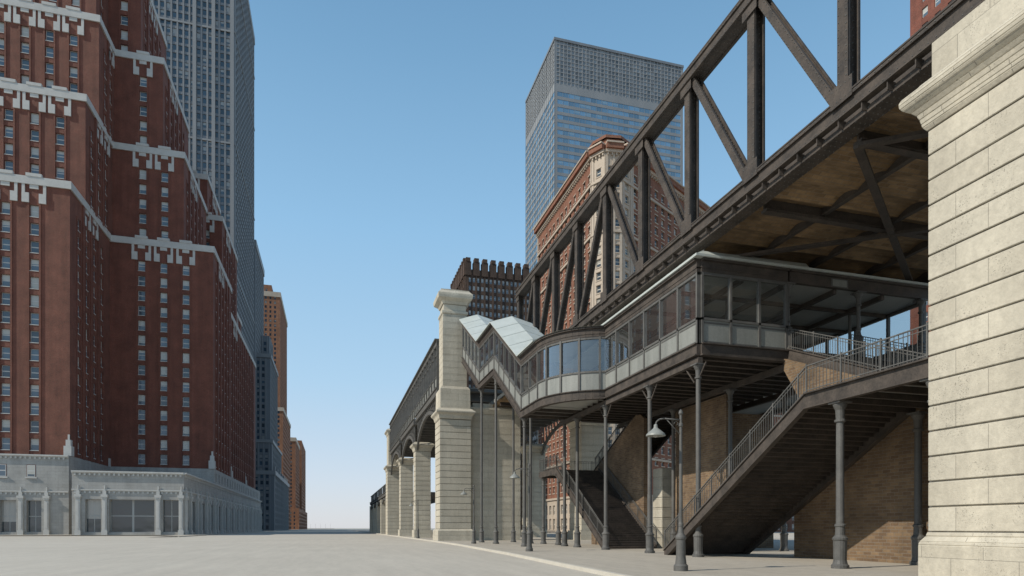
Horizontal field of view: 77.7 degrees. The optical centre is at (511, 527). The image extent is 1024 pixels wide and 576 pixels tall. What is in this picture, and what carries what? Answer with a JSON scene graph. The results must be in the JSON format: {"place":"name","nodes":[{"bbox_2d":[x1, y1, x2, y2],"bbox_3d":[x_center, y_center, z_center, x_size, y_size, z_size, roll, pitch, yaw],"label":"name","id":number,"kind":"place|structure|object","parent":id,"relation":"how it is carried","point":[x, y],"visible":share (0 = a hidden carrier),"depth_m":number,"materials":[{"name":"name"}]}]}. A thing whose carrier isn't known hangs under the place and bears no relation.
{"place":"outdoors","nodes":[
{"label":"outdoors","id":0,"kind":"place"},
{"bbox_2d":[0,529,307,536],"bbox_3d":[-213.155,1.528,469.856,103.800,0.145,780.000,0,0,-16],"label":"sidewalk","id":1,"kind":"structure","parent":0,"point":[219,533],"depth_m":153.99,"materials":[{"name":"grey concrete"}]},
{"bbox_2d":[153,0,264,469],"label":"grey stone skyscraper","id":2,"kind":"structure","parent":0,"point":[210,55],"depth_m":294.96,"materials":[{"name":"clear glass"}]},
{"bbox_2d":[154,0,229,233],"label":"windows","id":3,"kind":"structure","parent":2,"relation":"in","point":[155,1],"depth_m":293.56,"materials":[{"name":"grey glass"}]},
{"bbox_2d":[290,440,306,529],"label":"walls","id":4,"kind":"structure","parent":0,"point":[298,482],"depth_m":699.79,"materials":[{"name":"orange brick"}]},
{"bbox_2d":[290,443,294,528],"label":"windows","id":5,"kind":"structure","parent":4,"relation":"attached to","point":[291,486],"depth_m":662.56,"materials":[{"name":"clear glass"}]},
{"bbox_2d":[290,437,299,449],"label":"stone trim","id":6,"kind":"structure","parent":4,"relation":"on","point":[293,439],"depth_m":663.04,"materials":[{"name":"beige stone"}]},
{"bbox_2d":[0,528,793,575],"bbox_3d":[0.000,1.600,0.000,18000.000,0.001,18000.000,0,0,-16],"label":"ground","id":7,"kind":"structure","parent":0,"point":[330,552],"depth_m":34.48,"materials":[{"name":"grey concrete"}]},
{"bbox_2d":[0,0,261,535],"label":"brick setback skyscraper","id":8,"kind":"structure","parent":7,"relation":"on","point":[127,382],"depth_m":158.69,"materials":[{"name":"brick"}]},
{"bbox_2d":[2,499,178,531],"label":"shop windows","id":9,"kind":"structure","parent":8,"relation":"in","point":[126,515],"depth_m":135.85,"materials":[{"name":"grey glass"}]},
{"bbox_2d":[0,0,209,476],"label":"windows","id":10,"kind":"structure","parent":8,"relation":"in","point":[124,5],"depth_m":154.39,"materials":[{"name":"grey glass"}]},
{"bbox_2d":[255,335,280,530],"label":"walls","id":11,"kind":"structure","parent":7,"relation":"on","point":[266,446],"depth_m":375.94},
{"bbox_2d":[255,342,268,528],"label":"windows","id":12,"kind":"structure","parent":11,"relation":"attached to","point":[261,456],"depth_m":374.01,"materials":[{"name":"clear glass"}]},
{"bbox_2d":[255,335,288,530],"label":"stone trim","id":13,"kind":"structure","parent":11,"relation":"on","point":[284,498],"depth_m":396.71,"materials":[{"name":"grey stone"}]},
{"bbox_2d":[264,285,289,529],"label":"walls","id":14,"kind":"structure","parent":7,"relation":"on","point":[281,358],"depth_m":533.69,"materials":[{"name":"orange brick"}]},
{"bbox_2d":[265,288,279,448],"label":"windows","id":15,"kind":"structure","parent":14,"relation":"attached to","point":[274,343],"depth_m":525.66,"materials":[{"name":"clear glass"}]},
{"bbox_2d":[264,291,290,427],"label":"stone trim","id":16,"kind":"structure","parent":14,"relation":"on","point":[272,294],"depth_m":526.71,"materials":[{"name":"beige stone"}]},
{"bbox_2d":[383,428,401,534],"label":"stone viaduct tower","id":17,"kind":"structure","parent":7,"relation":"on","point":[392,504],"depth_m":139.17,"materials":[{"name":"stone"}]},
{"bbox_2d":[396,457,412,535],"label":"stone viaduct pier","id":18,"kind":"structure","parent":7,"relation":"on","point":[406,497],"depth_m":117.11,"materials":[{"name":"stone"}]},
{"bbox_2d":[410,442,434,537],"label":"stone viaduct pier","id":19,"kind":"structure","parent":7,"relation":"on","point":[422,486],"depth_m":95.96,"materials":[{"name":"stone"}]},
{"bbox_2d":[370,338,560,533],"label":"elevated railway viaduct","id":20,"kind":"object","parent":7,"relation":"on","point":[418,403],"visible":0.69,"depth_m":99.80,"materials":[{"name":"grey metal"}]},
{"bbox_2d":[431,288,519,540],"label":"stone abutment tower","id":21,"kind":"structure","parent":7,"relation":"on","point":[455,416],"depth_m":73.46,"materials":[{"name":"stone"}]},
{"bbox_2d":[352,530,630,575],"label":"kerb","id":22,"kind":"structure","parent":7,"relation":"on","point":[587,569],"depth_m":29.21,"materials":[{"name":"concrete"}]},
{"bbox_2d":[520,443,548,536],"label":"stone viaduct pier","id":23,"kind":"structure","parent":7,"relation":"on","point":[537,455],"depth_m":100.81,"materials":[{"name":"stone"}]},
{"bbox_2d":[566,421,608,539],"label":"stone viaduct pier","id":24,"kind":"structure","parent":7,"relation":"on","point":[591,440],"depth_m":77.65,"materials":[{"name":"stone"}]},
{"bbox_2d":[533,140,709,532],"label":"stone trim","id":25,"kind":"structure","parent":7,"relation":"on","point":[603,159],"depth_m":179.27,"materials":[{"name":"beige stone"}]},
{"bbox_2d":[534,134,708,498],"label":"walls","id":26,"kind":"structure","parent":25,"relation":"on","point":[655,185],"depth_m":194.11,"materials":[{"name":"brick"}]},
{"bbox_2d":[543,166,675,529],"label":"windows","id":27,"kind":"structure","parent":26,"relation":"attached to","point":[617,260],"depth_m":181.37,"materials":[{"name":"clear glass"}]},
{"bbox_2d":[450,257,530,529],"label":"dark brick tower","id":28,"kind":"structure","parent":0,"point":[493,289],"depth_m":304.11,"materials":[{"name":"brown brick"}]},
{"bbox_2d":[469,277,528,528],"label":"windows","id":29,"kind":"structure","parent":28,"relation":"in","point":[482,280],"depth_m":304.29,"materials":[{"name":"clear glass"}]},
{"bbox_2d":[249,0,909,527],"label":"sky","id":30,"kind":"structure","parent":0,"point":[390,135],"materials":[{"name":"blue"}]},
{"bbox_2d":[525,37,683,443],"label":"glass office tower","id":31,"kind":"structure","parent":0,"point":[580,98],"depth_m":309.28,"materials":[{"name":"glass"}]},
{"bbox_2d":[526,92,679,443],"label":"windows","id":32,"kind":"structure","parent":31,"relation":"in","point":[561,132],"depth_m":308.33,"materials":[{"name":"blue glass"}]},
{"bbox_2d":[354,530,917,575],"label":"sidewalk","id":33,"kind":"structure","parent":0,"point":[774,561],"depth_m":27.71,"materials":[{"name":"grey concrete"}]},
{"bbox_2d":[409,500,419,537],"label":"street lamp","id":34,"kind":"object","parent":33,"relation":"on","point":[417,527],"visible":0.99,"depth_m":89.61,"materials":[{"name":"grey metal"}]},
{"bbox_2d":[460,485,475,543],"bbox_3d":[-4.061,-1.300,59.105,1.520,5.520,0.650,0,0,-16],"label":"street lamp","id":35,"kind":"object","parent":33,"relation":"on","point":[473,541],"visible":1,"depth_m":59.15,"materials":[{"name":"grey metal"}]},
{"bbox_2d":[510,463,532,550],"bbox_3d":[0.580,-1.300,39.635,1.520,5.520,0.650,0,0,-16],"label":"street lamp","id":36,"kind":"object","parent":33,"relation":"on","point":[529,532],"visible":1,"depth_m":39.70,"materials":[{"name":"grey metal"}]},
{"bbox_2d":[653,468,671,547],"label":"stone pillar","id":37,"kind":"structure","parent":33,"relation":"on","point":[662,483],"depth_m":46.35,"materials":[{"name":"stone"}]},
{"bbox_2d":[646,409,687,570],"bbox_3d":[5.253,-1.300,21.524,1.520,5.520,0.650,0,0,-16],"label":"street lamp","id":38,"kind":"object","parent":33,"relation":"on","point":[680,564],"visible":1,"depth_m":21.59,"materials":[{"name":"grey metal"}]},
{"bbox_2d":[459,250,931,568],"bbox_3d":[10.588,-11.440,47.885,18.606,26.339,56.770,0,0,-16],"label":"elevated station","id":39,"kind":"object","parent":33,"relation":"on","point":[698,328],"visible":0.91,"depth_m":35.00,"materials":[{"name":"metal"}]},
{"bbox_2d":[591,414,646,544],"bbox_3d":[8.618,-3.670,52.281,0.280,10.260,10.000,0,0,-16],"label":"brickwork","id":40,"kind":"object","parent":39,"relation":"attached to","point":[627,459],"visible":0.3,"depth_m":49.06,"materials":[{"name":"brick"}]},
{"bbox_2d":[784,359,928,563],"bbox_3d":[16.125,-3.670,26.344,0.260,10.260,14.000,0,0,-16],"label":"brickwork","id":41,"kind":"object","parent":39,"relation":"attached to","point":[879,499],"visible":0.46,"depth_m":27.58,"materials":[{"name":"brick"}]},
{"bbox_2d":[675,394,773,547],"bbox_3d":[16.080,-3.390,42.952,7.800,9.700,6.000,0,0,-16],"label":"brickwork","id":42,"kind":"object","parent":33,"relation":"on","point":[714,433],"visible":0.32,"depth_m":42.66,"materials":[{"name":"brick"}]},
{"bbox_2d":[899,0,1023,575],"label":"stone bridge pier","id":43,"kind":"structure","parent":33,"relation":"on","point":[964,103],"depth_m":17.32,"materials":[{"name":"stone"}]},
{"bbox_2d":[489,0,984,407],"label":"truss bridge","id":44,"kind":"structure","parent":43,"relation":"on","point":[840,183],"depth_m":29.59,"materials":[{"name":"metal"}]},
{"bbox_2d":[774,413,793,531],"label":"walls","id":45,"kind":"structure","parent":0,"point":[789,522],"depth_m":255.60,"materials":[{"name":"brick"}]},
{"bbox_2d":[778,420,793,529],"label":"windows","id":46,"kind":"structure","parent":45,"relation":"attached to","point":[792,519],"depth_m":256.54,"materials":[{"name":"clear glass"}]},
{"bbox_2d":[910,0,952,356],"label":"brick office tower","id":47,"kind":"structure","parent":0,"point":[923,13],"depth_m":147.59,"materials":[{"name":"red brick"}]},
{"bbox_2d":[923,0,952,320],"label":"windows","id":48,"kind":"structure","parent":47,"relation":"in","point":[925,11],"depth_m":145.89,"materials":[{"name":"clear glass"}]}
]}

